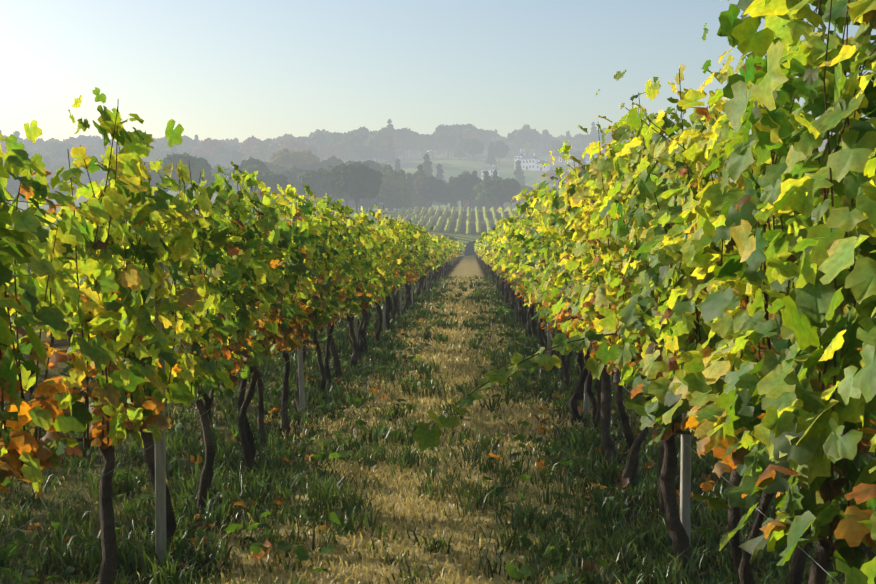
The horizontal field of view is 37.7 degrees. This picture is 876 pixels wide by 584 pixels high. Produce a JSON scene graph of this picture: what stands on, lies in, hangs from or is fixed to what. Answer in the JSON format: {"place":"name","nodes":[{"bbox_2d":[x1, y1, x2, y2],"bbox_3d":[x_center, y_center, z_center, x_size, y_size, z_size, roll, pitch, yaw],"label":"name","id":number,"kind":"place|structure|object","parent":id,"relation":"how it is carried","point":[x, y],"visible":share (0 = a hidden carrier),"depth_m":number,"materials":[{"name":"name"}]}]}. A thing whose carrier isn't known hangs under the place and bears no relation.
{"place":"outdoors","nodes":[
{"label":"outdoors","id":0,"kind":"place"},
{"bbox_2d":[0,155,875,583],"bbox_3d":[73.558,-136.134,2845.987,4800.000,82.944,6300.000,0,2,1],"label":"terrain","id":1,"kind":"structure","parent":0,"point":[464,265],"depth_m":7.64,"materials":[{"name":"green plant"}]},
{"bbox_2d":[5,175,19,205],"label":"round tree","id":2,"kind":"object","parent":1,"relation":"on","point":[12,184],"visible":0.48,"depth_m":570.82,"materials":[{"name":"grey plant"}]},
{"bbox_2d":[14,184,27,208],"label":"round tree","id":3,"kind":"object","parent":1,"relation":"on","point":[16,190],"visible":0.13,"depth_m":533.27,"materials":[{"name":"grey plant"}]},
{"bbox_2d":[29,140,50,153],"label":"round tree","id":4,"kind":"object","parent":1,"relation":"on","point":[41,146],"visible":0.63,"depth_m":960.62,"materials":[{"name":"grey plant"}]},
{"bbox_2d":[42,155,50,170],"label":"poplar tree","id":5,"kind":"object","parent":1,"relation":"on","point":[46,160],"visible":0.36,"depth_m":820.25,"materials":[{"name":"grey plant"}]},
{"bbox_2d":[48,161,68,174],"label":"round tree","id":6,"kind":"object","parent":1,"relation":"on","point":[55,168],"visible":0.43,"depth_m":797.22,"materials":[{"name":"grey plant"}]},
{"bbox_2d":[50,157,68,165],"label":"round tree","id":7,"kind":"object","parent":1,"relation":"on","point":[54,161],"visible":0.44,"depth_m":866.31,"materials":[{"name":"grey plant"}]},
{"bbox_2d":[45,142,74,157],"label":"round tree","id":8,"kind":"object","parent":1,"relation":"on","point":[51,147],"visible":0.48,"depth_m":904.01,"materials":[{"name":"grey plant"}]},
{"bbox_2d":[50,150,73,165],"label":"round tree","id":9,"kind":"object","parent":1,"relation":"on","point":[61,153],"visible":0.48,"depth_m":875.21,"materials":[{"name":"grey plant"}]},
{"bbox_2d":[48,175,77,196],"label":"round tree","id":10,"kind":"object","parent":1,"relation":"on","point":[57,189],"visible":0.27,"depth_m":620.18,"materials":[{"name":"grey plant"}]},
{"bbox_2d":[63,137,81,144],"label":"round tree","id":11,"kind":"object","parent":1,"relation":"on","point":[73,140],"visible":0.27,"depth_m":982.99,"materials":[{"name":"grey plant"}]},
{"bbox_2d":[75,143,98,152],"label":"round tree","id":12,"kind":"object","parent":1,"relation":"on","point":[94,147],"visible":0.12,"depth_m":939.63,"materials":[{"name":"grey plant"}]},
{"bbox_2d":[77,135,100,144],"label":"round tree","id":13,"kind":"object","parent":1,"relation":"on","point":[89,139],"visible":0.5,"depth_m":1040.12,"materials":[{"name":"grey plant"}]},
{"bbox_2d":[82,146,98,156],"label":"round tree","id":14,"kind":"object","parent":1,"relation":"on","point":[90,151],"visible":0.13,"depth_m":923.97,"materials":[{"name":"grey plant"}]},
{"bbox_2d":[75,168,108,186],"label":"round tree","id":15,"kind":"object","parent":1,"relation":"on","point":[99,175],"visible":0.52,"depth_m":692.45,"materials":[{"name":"grey plant"}]},
{"bbox_2d":[97,139,116,152],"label":"round tree","id":16,"kind":"object","parent":1,"relation":"on","point":[100,144],"visible":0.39,"depth_m":973.95,"materials":[{"name":"grey plant"}]},
{"bbox_2d":[144,169,166,191],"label":"round tree","id":17,"kind":"object","parent":1,"relation":"on","point":[154,176],"visible":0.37,"depth_m":425.32,"materials":[{"name":"grey plant"}]},
{"bbox_2d":[148,150,172,159],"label":"round tree","id":18,"kind":"object","parent":1,"relation":"on","point":[162,155],"visible":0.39,"depth_m":864.62,"materials":[{"name":"grey plant"}]},
{"bbox_2d":[153,139,179,150],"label":"round tree","id":19,"kind":"object","parent":1,"relation":"on","point":[164,143],"visible":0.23,"depth_m":920.41,"materials":[{"name":"grey plant"}]},
{"bbox_2d":[155,152,214,191],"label":"round tree","id":20,"kind":"object","parent":1,"relation":"on","point":[197,165],"visible":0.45,"depth_m":398.32,"materials":[{"name":"grey plant"}]},
{"bbox_2d":[178,135,194,152],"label":"round tree","id":21,"kind":"object","parent":1,"relation":"on","point":[187,142],"visible":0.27,"depth_m":942.90,"materials":[{"name":"grey plant"}]},
{"bbox_2d":[197,154,214,167],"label":"round tree","id":22,"kind":"object","parent":1,"relation":"on","point":[209,159],"visible":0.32,"depth_m":871.78,"materials":[{"name":"grey plant"}]},
{"bbox_2d":[191,138,222,157],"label":"round tree","id":23,"kind":"object","parent":1,"relation":"on","point":[206,146],"visible":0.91,"depth_m":890.78,"materials":[{"name":"grey plant"}]},
{"bbox_2d":[198,164,235,193],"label":"round tree","id":24,"kind":"object","parent":1,"relation":"on","point":[214,169],"visible":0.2,"depth_m":588.52,"materials":[{"name":"grey plant"}]},
{"bbox_2d":[215,153,232,167],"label":"round tree","id":25,"kind":"object","parent":1,"relation":"on","point":[221,158],"visible":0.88,"depth_m":879.36,"materials":[{"name":"grey plant"}]},
{"bbox_2d":[0,99,450,583],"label":"grapevines","id":26,"kind":"object","parent":1,"relation":"on","point":[108,567],"visible":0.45,"depth_m":6.92,"materials":[{"name":"green plant"}]},
{"bbox_2d":[0,87,385,498],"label":"vine leaves","id":27,"kind":"object","parent":26,"relation":"attached to","point":[142,339],"visible":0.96,"depth_m":5.20,"materials":[{"name":"green plant"}]},
{"bbox_2d":[331,206,432,312],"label":"vine leaves","id":28,"kind":"object","parent":26,"relation":"attached to","point":[411,258],"visible":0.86,"depth_m":21.53,"materials":[{"name":"green plant"}]},
{"bbox_2d":[225,149,244,165],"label":"round tree","id":29,"kind":"object","parent":1,"relation":"on","point":[235,156],"visible":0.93,"depth_m":872.90,"materials":[{"name":"grey plant"}]},
{"bbox_2d":[3,208,498,336],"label":"vine row","id":30,"kind":"object","parent":1,"relation":"on","point":[11,290],"depth_m":15.66,"materials":[{"name":"plant"}]},
{"bbox_2d":[228,156,273,210],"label":"round tree","id":31,"kind":"object","parent":1,"relation":"on","point":[250,165],"visible":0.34,"depth_m":435.13,"materials":[{"name":"grey plant"}]},
{"bbox_2d":[240,135,263,148],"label":"round tree","id":32,"kind":"object","parent":1,"relation":"on","point":[250,142],"visible":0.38,"depth_m":942.14,"materials":[{"name":"grey plant"}]},
{"bbox_2d":[242,151,264,161],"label":"round tree","id":33,"kind":"object","parent":1,"relation":"on","point":[255,155],"visible":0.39,"depth_m":862.92,"materials":[{"name":"grey plant"}]},
{"bbox_2d":[246,161,288,188],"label":"round tree","id":34,"kind":"object","parent":1,"relation":"on","point":[275,168],"visible":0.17,"depth_m":555.88,"materials":[{"name":"grey plant"}]},
{"bbox_2d":[247,171,289,203],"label":"round tree","id":35,"kind":"object","parent":1,"relation":"on","point":[270,179],"visible":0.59,"depth_m":387.43,"materials":[{"name":"grey plant"}]},
{"bbox_2d":[265,143,282,160],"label":"round tree","id":36,"kind":"object","parent":1,"relation":"on","point":[273,148],"visible":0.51,"depth_m":904.35,"materials":[{"name":"grey plant"}]},
{"bbox_2d":[274,133,296,142],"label":"round tree","id":37,"kind":"object","parent":1,"relation":"on","point":[285,137],"visible":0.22,"depth_m":982.57,"materials":[{"name":"grey plant"}]},
{"bbox_2d":[269,148,319,168],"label":"round tree","id":38,"kind":"object","parent":1,"relation":"on","point":[286,158],"visible":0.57,"depth_m":603.67,"materials":[{"name":"grey plant"}]},
{"bbox_2d":[280,166,310,198],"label":"round tree","id":39,"kind":"object","parent":1,"relation":"on","point":[293,171],"visible":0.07,"depth_m":487.44,"materials":[{"name":"grey plant"}]},
{"bbox_2d":[287,175,305,202],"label":"round tree","id":40,"kind":"object","parent":1,"relation":"on","point":[292,181],"visible":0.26,"depth_m":479.64,"materials":[{"name":"grey plant"}]},
{"bbox_2d":[296,168,335,199],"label":"round tree","id":41,"kind":"object","parent":1,"relation":"on","point":[317,181],"visible":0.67,"depth_m":422.73,"materials":[{"name":"grey plant"}]},
{"bbox_2d":[305,132,326,145],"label":"round tree","id":42,"kind":"object","parent":1,"relation":"on","point":[319,138],"visible":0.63,"depth_m":971.44,"materials":[{"name":"grey plant"}]},
{"bbox_2d":[317,143,341,158],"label":"round tree","id":43,"kind":"object","parent":1,"relation":"on","point":[328,150],"visible":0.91,"depth_m":910.36,"materials":[{"name":"grey plant"}]},
{"bbox_2d":[325,165,336,212],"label":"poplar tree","id":44,"kind":"object","parent":1,"relation":"on","point":[329,168],"visible":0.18,"depth_m":475.62,"materials":[{"name":"grey plant"}]},
{"bbox_2d":[320,155,342,167],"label":"round tree","id":45,"kind":"object","parent":1,"relation":"on","point":[333,159],"visible":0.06,"depth_m":607.13,"materials":[{"name":"grey plant"}]},
{"bbox_2d":[325,132,344,143],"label":"round tree","id":46,"kind":"object","parent":1,"relation":"on","point":[332,138],"visible":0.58,"depth_m":967.40,"materials":[{"name":"grey plant"}]},
{"bbox_2d":[333,194,352,205],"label":"round tree","id":47,"kind":"object","parent":1,"relation":"on","point":[345,197],"visible":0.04,"depth_m":455.47,"materials":[{"name":"grey plant"}]},
{"bbox_2d":[341,145,356,160],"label":"round tree","id":48,"kind":"object","parent":1,"relation":"on","point":[347,154],"visible":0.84,"depth_m":907.07,"materials":[{"name":"grey plant"}]},
{"bbox_2d":[337,133,364,160],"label":"round tree","id":49,"kind":"object","parent":1,"relation":"on","point":[352,139],"visible":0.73,"depth_m":908.59,"materials":[{"name":"grey plant"}]},
{"bbox_2d":[329,162,382,213],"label":"round tree","id":50,"kind":"object","parent":1,"relation":"on","point":[356,181],"visible":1,"depth_m":401.92,"materials":[{"name":"green plant"}]},
{"bbox_2d":[344,160,381,209],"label":"round tree","id":51,"kind":"object","parent":1,"relation":"on","point":[371,165],"visible":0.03,"depth_m":556.73,"materials":[{"name":"grey plant"}]},
{"bbox_2d":[358,162,377,210],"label":"conifer tree","id":52,"kind":"object","parent":1,"relation":"on","point":[366,203],"visible":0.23,"depth_m":481.91,"materials":[{"name":"grey plant"}]},
{"bbox_2d":[24,191,743,563],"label":"trellis posts","id":53,"kind":"object","parent":1,"relation":"on","point":[684,487],"visible":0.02,"depth_m":5.80,"materials":[{"name":"grey wood"}]},
{"bbox_2d":[375,185,402,210],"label":"round tree","id":54,"kind":"object","parent":1,"relation":"on","point":[391,193],"visible":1,"depth_m":467.00,"materials":[{"name":"grey plant"}]},
{"bbox_2d":[384,135,396,164],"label":"conifer tree","id":55,"kind":"object","parent":1,"relation":"on","point":[390,158],"visible":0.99,"depth_m":897.19,"materials":[{"name":"grey plant"}]},
{"bbox_2d":[377,127,404,142],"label":"round tree","id":56,"kind":"object","parent":1,"relation":"on","point":[389,131],"visible":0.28,"depth_m":965.04,"materials":[{"name":"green plant"}]},
{"bbox_2d":[4,284,781,583],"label":"fallen leaves","id":57,"kind":"object","parent":1,"relation":"on","point":[586,564],"visible":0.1,"depth_m":7.77,"materials":[{"name":"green plant"}]},
{"bbox_2d":[381,169,409,210],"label":"round tree","id":58,"kind":"object","parent":1,"relation":"on","point":[395,179],"visible":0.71,"depth_m":473.48,"materials":[{"name":"green plant"}]},
{"bbox_2d":[393,170,411,208],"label":"conifer tree","id":59,"kind":"object","parent":1,"relation":"on","point":[403,202],"visible":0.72,"depth_m":474.64,"materials":[{"name":"green plant"}]},
{"bbox_2d":[394,127,418,158],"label":"round tree","id":60,"kind":"object","parent":1,"relation":"on","point":[408,134],"visible":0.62,"depth_m":968.62,"materials":[{"name":"green plant"}]},
{"bbox_2d":[404,172,414,210],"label":"conifer tree","id":61,"kind":"object","parent":1,"relation":"on","point":[408,177],"visible":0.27,"depth_m":516.28,"materials":[{"name":"green plant"}]},
{"bbox_2d":[410,164,429,210],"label":"conifer tree","id":62,"kind":"object","parent":1,"relation":"on","point":[419,201],"visible":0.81,"depth_m":508.81,"materials":[{"name":"green plant"}]},
{"bbox_2d":[411,134,431,158],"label":"round tree","id":63,"kind":"object","parent":1,"relation":"on","point":[421,142],"visible":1,"depth_m":965.43,"materials":[{"name":"green plant"}]},
{"bbox_2d":[423,153,438,204],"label":"conifer tree","id":64,"kind":"object","parent":1,"relation":"on","point":[427,167],"visible":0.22,"depth_m":637.23,"materials":[{"name":"green plant"}]},
{"bbox_2d":[418,176,446,206],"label":"round tree","id":65,"kind":"object","parent":1,"relation":"on","point":[429,187],"visible":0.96,"depth_m":503.85,"materials":[{"name":"green plant"}]},
{"bbox_2d":[0,286,875,583],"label":"weeds","id":66,"kind":"object","parent":1,"relation":"on","point":[300,552],"visible":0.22,"depth_m":7.34,"materials":[{"name":"green plant"}]},
{"bbox_2d":[433,164,447,205],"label":"conifer tree","id":67,"kind":"object","parent":1,"relation":"on","point":[440,171],"visible":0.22,"depth_m":652.41,"materials":[{"name":"green plant"}]},
{"bbox_2d":[435,124,456,135],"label":"round tree","id":68,"kind":"object","parent":1,"relation":"on","point":[441,129],"visible":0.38,"depth_m":1018.49,"materials":[{"name":"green plant"}]},
{"bbox_2d":[435,131,457,157],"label":"round tree","id":69,"kind":"object","parent":1,"relation":"on","point":[448,138],"visible":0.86,"depth_m":976.01,"materials":[{"name":"green plant"}]},
{"bbox_2d":[435,184,458,206],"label":"round tree","id":70,"kind":"object","parent":1,"relation":"on","point":[445,195],"visible":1,"depth_m":504.08,"materials":[{"name":"green plant"}]},
{"bbox_2d":[30,0,875,583],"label":"vine row","id":71,"kind":"object","parent":1,"relation":"on","point":[667,471],"depth_m":5.66,"materials":[{"name":"green plant"}]},
{"bbox_2d":[413,330,616,451],"bbox_3d":[0.410,0.517,6.994,1.307,0.594,0.291,-1,2,-32],"label":"vine shoot","id":72,"kind":"object","parent":71,"relation":"attached to","point":[424,437],"depth_m":6.94,"materials":[{"name":"plant"}]},
{"bbox_2d":[489,183,556,306],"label":"vine leaves","id":73,"kind":"object","parent":71,"relation":"attached to","point":[507,256],"visible":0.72,"depth_m":20.56,"materials":[{"name":"green plant"}]},
{"bbox_2d":[511,0,875,583],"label":"vine leaves","id":74,"kind":"object","parent":71,"relation":"attached to","point":[775,404],"visible":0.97,"depth_m":3.61,"materials":[{"name":"green plant"}]},
{"bbox_2d":[447,174,464,206],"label":"round tree","id":75,"kind":"object","parent":1,"relation":"on","point":[451,182],"visible":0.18,"depth_m":520.68,"materials":[{"name":"green plant"}]},
{"bbox_2d":[451,124,477,131],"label":"round tree","id":76,"kind":"object","parent":1,"relation":"on","point":[455,128],"visible":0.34,"depth_m":1013.39,"materials":[{"name":"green plant"}]},
{"bbox_2d":[455,173,482,208],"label":"round tree","id":77,"kind":"object","parent":1,"relation":"on","point":[465,183],"visible":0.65,"depth_m":505.44,"materials":[{"name":"green plant"}]},
{"bbox_2d":[458,129,483,155],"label":"round tree","id":78,"kind":"object","parent":1,"relation":"on","point":[477,135],"visible":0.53,"depth_m":986.31,"materials":[{"name":"green plant"}]},
{"bbox_2d":[464,239,478,255],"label":"round tree","id":79,"kind":"object","parent":1,"relation":"on","point":[469,249],"visible":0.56,"depth_m":255.39,"materials":[{"name":"green plant"}]},
{"bbox_2d":[461,138,483,161],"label":"round tree","id":80,"kind":"object","parent":1,"relation":"on","point":[473,147],"visible":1,"depth_m":918.86,"materials":[{"name":"green plant"}]},
{"bbox_2d":[475,170,489,209],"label":"conifer tree","id":81,"kind":"object","parent":1,"relation":"on","point":[481,204],"visible":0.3,"depth_m":526.07,"materials":[{"name":"green plant"}]},
{"bbox_2d":[476,129,490,154],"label":"round tree","id":82,"kind":"object","parent":1,"relation":"on","point":[485,136],"visible":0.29,"depth_m":1022.15,"materials":[{"name":"green plant"}]},
{"bbox_2d":[470,182,497,205],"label":"round tree","id":83,"kind":"object","parent":1,"relation":"on","point":[476,190],"visible":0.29,"depth_m":497.64,"materials":[{"name":"green plant"}]},
{"bbox_2d":[481,165,498,178],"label":"village house","id":84,"kind":"structure","parent":1,"relation":"on","point":[490,169],"depth_m":815.38,"materials":[{"name":"stone"}]},
{"bbox_2d":[484,142,496,165],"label":"conifer tree","id":85,"kind":"object","parent":1,"relation":"on","point":[490,159],"visible":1,"depth_m":894.99,"materials":[{"name":"green plant"}]},
{"bbox_2d":[486,169,504,211],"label":"conifer tree","id":86,"kind":"object","parent":1,"relation":"on","point":[496,206],"visible":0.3,"depth_m":519.14,"materials":[{"name":"green plant"}]},
{"bbox_2d":[487,140,509,164],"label":"round tree","id":87,"kind":"object","parent":1,"relation":"on","point":[501,149],"visible":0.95,"depth_m":902.71,"materials":[{"name":"green plant"}]},
{"bbox_2d":[490,136,506,144],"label":"round tree","id":88,"kind":"object","parent":1,"relation":"on","point":[499,138],"visible":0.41,"depth_m":1052.26,"materials":[{"name":"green plant"}]},
{"bbox_2d":[481,177,520,206],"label":"round tree","id":89,"kind":"object","parent":1,"relation":"on","point":[500,189],"visible":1,"depth_m":483.76,"materials":[{"name":"green plant"}]},
{"bbox_2d":[489,193,529,211],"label":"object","id":90,"kind":"structure","parent":1,"relation":"on","point":[512,205],"depth_m":521.74,"materials":[{"name":"plant"}]},
{"bbox_2d":[372,206,654,233],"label":"vine rows","id":91,"kind":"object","parent":1,"relation":"on","point":[414,216],"depth_m":383.59,"materials":[{"name":"green plant"}]},
{"bbox_2d":[505,130,522,151],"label":"round tree","id":92,"kind":"object","parent":1,"relation":"on","point":[511,136],"visible":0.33,"depth_m":1043.00,"materials":[{"name":"green plant"}]},
{"bbox_2d":[513,160,525,185],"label":"conifer tree","id":93,"kind":"object","parent":1,"relation":"on","point":[519,173],"visible":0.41,"depth_m":695.81,"materials":[{"name":"green plant"}]},
{"bbox_2d":[522,124,531,154],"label":"poplar tree","id":94,"kind":"object","parent":1,"relation":"on","point":[526,148],"visible":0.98,"depth_m":1027.24,"materials":[{"name":"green plant"}]},
{"bbox_2d":[513,128,541,146],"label":"round tree","id":95,"kind":"object","parent":1,"relation":"on","point":[523,136],"visible":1,"depth_m":1024.77,"materials":[{"name":"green plant"}]},
{"bbox_2d":[519,153,539,170],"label":"chateau","id":96,"kind":"structure","parent":1,"relation":"on","point":[529,161],"depth_m":877.90,"materials":[{"name":"paint"}]},
{"bbox_2d":[536,159,549,170],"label":"chateau wing","id":97,"kind":"structure","parent":1,"relation":"on","point":[539,167],"depth_m":875.48,"materials":[{"name":"paint"}]},
{"bbox_2d":[542,129,550,155],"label":"poplar tree","id":98,"kind":"object","parent":1,"relation":"on","point":[546,141],"visible":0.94,"depth_m":1045.17,"materials":[{"name":"green plant"}]},
{"bbox_2d":[549,140,561,156],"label":"round tree","id":99,"kind":"object","parent":1,"relation":"on","point":[553,143],"visible":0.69,"depth_m":989.06,"materials":[{"name":"green plant"}]},
{"bbox_2d":[547,169,568,186],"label":"round tree","id":100,"kind":"object","parent":1,"relation":"on","point":[552,172],"visible":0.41,"depth_m":737.63,"materials":[{"name":"green plant"}]},
{"bbox_2d":[552,143,571,162],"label":"round tree","id":101,"kind":"object","parent":1,"relation":"on","point":[556,148],"visible":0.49,"depth_m":921.33,"materials":[{"name":"green plant"}]},
{"bbox_2d":[574,135,589,151],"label":"round tree","id":102,"kind":"object","parent":1,"relation":"on","point":[581,142],"visible":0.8,"depth_m":1031.60,"materials":[{"name":"green plant"}]},
{"bbox_2d":[586,121,597,154],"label":"conifer tree","id":103,"kind":"object","parent":1,"relation":"on","point":[593,136],"visible":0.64,"depth_m":1015.90,"materials":[{"name":"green plant"}]},
{"bbox_2d":[597,134,616,149],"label":"round tree","id":104,"kind":"object","parent":1,"relation":"on","point":[608,139],"visible":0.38,"depth_m":1007.64,"materials":[{"name":"green plant"}]},
{"bbox_2d":[0,192,875,583],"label":"vine leaves","id":105,"kind":"object","parent":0,"point":[266,374],"visible":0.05,"depth_m":4.66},
{"bbox_2d":[0,0,875,151],"label":"sky","id":106,"kind":"structure","parent":0,"point":[219,69],"materials":[{"name":"blue"}]},
{"bbox_2d":[6,214,875,321],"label":"vine leaves","id":107,"kind":"object","parent":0,"point":[777,221],"depth_m":14.33,"materials":[{"name":"plant"}]},
{"bbox_2d":[425,233,465,271],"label":"vine leaves","id":108,"kind":"object","parent":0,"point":[439,253],"visible":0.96,"depth_m":53.41,"materials":[{"name":"green plant"}]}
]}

